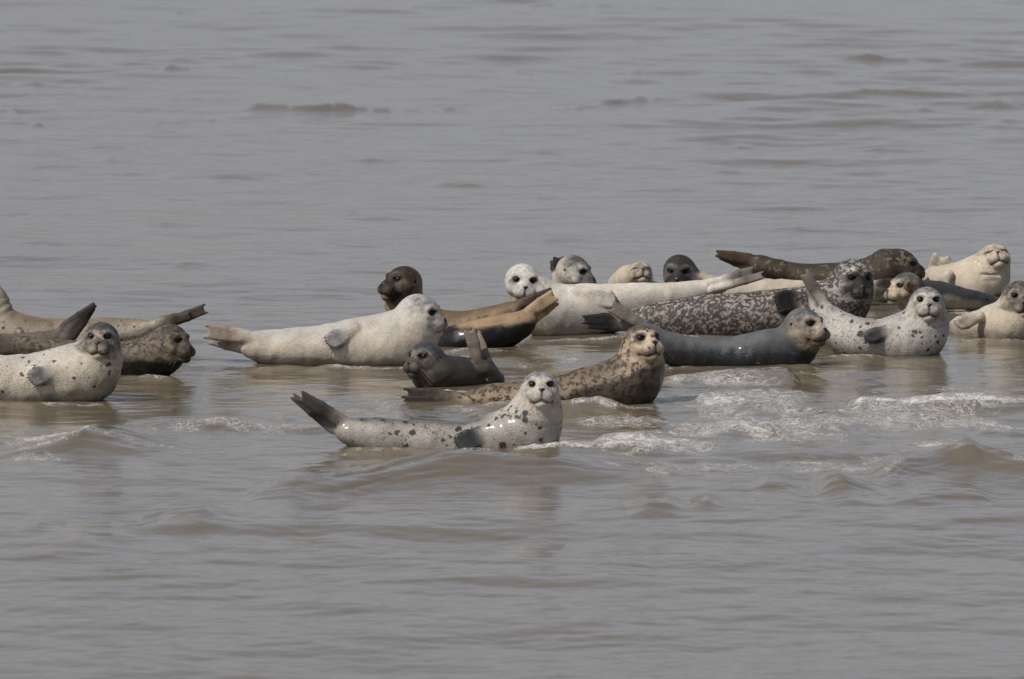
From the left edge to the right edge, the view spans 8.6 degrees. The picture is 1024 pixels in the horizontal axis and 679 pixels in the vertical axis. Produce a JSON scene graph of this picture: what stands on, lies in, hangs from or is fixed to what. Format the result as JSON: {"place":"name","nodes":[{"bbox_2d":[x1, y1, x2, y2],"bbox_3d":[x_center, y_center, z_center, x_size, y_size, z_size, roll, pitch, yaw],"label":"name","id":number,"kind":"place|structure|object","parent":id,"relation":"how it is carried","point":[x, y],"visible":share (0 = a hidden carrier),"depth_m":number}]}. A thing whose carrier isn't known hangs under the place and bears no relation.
{"place":"outdoors","nodes":[
{"label":"outdoors","id":0,"kind":"place"},
{"bbox_2d":[0,0,1023,678],"bbox_3d":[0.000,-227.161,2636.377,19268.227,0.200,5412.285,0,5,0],"label":"water","id":1,"kind":"structure","parent":0,"point":[214,512],"depth_m":38.70},
{"bbox_2d":[0,302,96,339],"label":"seal","id":2,"kind":"object","parent":1,"relation":"on","point":[72,327],"visible":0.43,"depth_m":38.80},
{"bbox_2d":[0,322,124,400],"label":"seal","id":3,"kind":"object","parent":1,"relation":"on","point":[87,366],"visible":0.91,"depth_m":36.39},
{"bbox_2d":[0,324,196,375],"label":"seal","id":4,"kind":"object","parent":1,"relation":"on","point":[166,349],"visible":0.63,"depth_m":37.79},
{"bbox_2d":[0,286,207,341],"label":"seal","id":5,"kind":"object","parent":1,"relation":"on","point":[12,321],"visible":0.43,"depth_m":39.30},
{"bbox_2d":[203,294,447,365],"bbox_3d":[-1.054,-0.036,38.611,1.385,0.445,0.358,0,5,0],"label":"seal","id":6,"kind":"object","parent":1,"relation":"on","point":[393,337],"visible":0.93,"depth_m":38.50},
{"bbox_2d":[290,371,565,448],"bbox_3d":[-0.409,0.395,34.001,1.400,0.482,0.355,0,5,0],"label":"seal","id":7,"kind":"object","parent":1,"relation":"on","point":[531,412],"visible":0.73,"depth_m":33.92},
{"bbox_2d":[395,328,504,386],"bbox_3d":[-0.323,0.138,37.241,0.645,0.404,0.293,-4,6,-36],"label":"seal","id":8,"kind":"object","parent":1,"relation":"on","point":[428,364],"visible":0.74,"depth_m":37.15},
{"bbox_2d":[377,266,553,325],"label":"seal","id":9,"kind":"object","parent":1,"relation":"on","point":[396,286],"visible":0.43,"depth_m":40.09},
{"bbox_2d":[438,290,558,347],"bbox_3d":[-0.342,-0.038,39.649,1.209,0.519,0.378,2,5,24],"label":"seal","id":10,"kind":"object","parent":1,"relation":"on","point":[508,329],"visible":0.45,"depth_m":39.47},
{"bbox_2d":[401,325,676,404],"bbox_3d":[0.150,0.167,36.304,1.482,0.490,0.373,0,5,0],"label":"seal","id":11,"kind":"object","parent":1,"relation":"on","point":[631,371],"visible":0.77,"depth_m":36.23},
{"bbox_2d":[550,255,596,283],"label":"seal","id":12,"kind":"object","parent":1,"relation":"on","point":[571,269],"visible":0.59,"depth_m":43.01},
{"bbox_2d":[608,261,657,283],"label":"seal","id":13,"kind":"object","parent":1,"relation":"on","point":[638,272],"visible":0.39,"depth_m":43.71},
{"bbox_2d":[503,263,764,335],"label":"seal","id":14,"kind":"object","parent":1,"relation":"on","point":[576,302],"visible":0.66,"depth_m":40.62},
{"bbox_2d":[607,301,835,366],"bbox_3d":[1.190,0.002,38.465,1.302,0.431,0.369,0,5,0],"label":"seal","id":15,"kind":"object","parent":1,"relation":"on","point":[799,335],"visible":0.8,"depth_m":38.42},
{"bbox_2d":[582,259,880,335],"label":"seal","id":16,"kind":"object","parent":1,"relation":"on","point":[847,285],"visible":0.67,"depth_m":40.13},
{"bbox_2d":[663,254,893,302],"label":"seal","id":17,"kind":"object","parent":1,"relation":"on","point":[679,268],"visible":0.28,"depth_m":42.49},
{"bbox_2d":[715,248,925,280],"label":"seal","id":18,"kind":"object","parent":1,"relation":"on","point":[886,263],"visible":0.58,"depth_m":43.35},
{"bbox_2d":[800,270,949,355],"bbox_3d":[2.088,-0.120,39.157,0.864,0.545,0.385,0,5,0],"label":"seal","id":19,"kind":"object","parent":1,"relation":"on","point":[918,325],"visible":0.93,"depth_m":39.04},
{"bbox_2d":[882,272,999,310],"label":"seal","id":20,"kind":"object","parent":1,"relation":"on","point":[902,289],"visible":0.63,"depth_m":41.90},
{"bbox_2d":[922,243,1018,296],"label":"seal","id":21,"kind":"object","parent":1,"relation":"on","point":[985,269],"visible":0.69,"depth_m":43.17},
{"bbox_2d":[949,280,1023,339],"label":"seal","id":22,"kind":"object","parent":1,"relation":"on","point":[1002,316],"visible":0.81,"depth_m":40.10}
]}

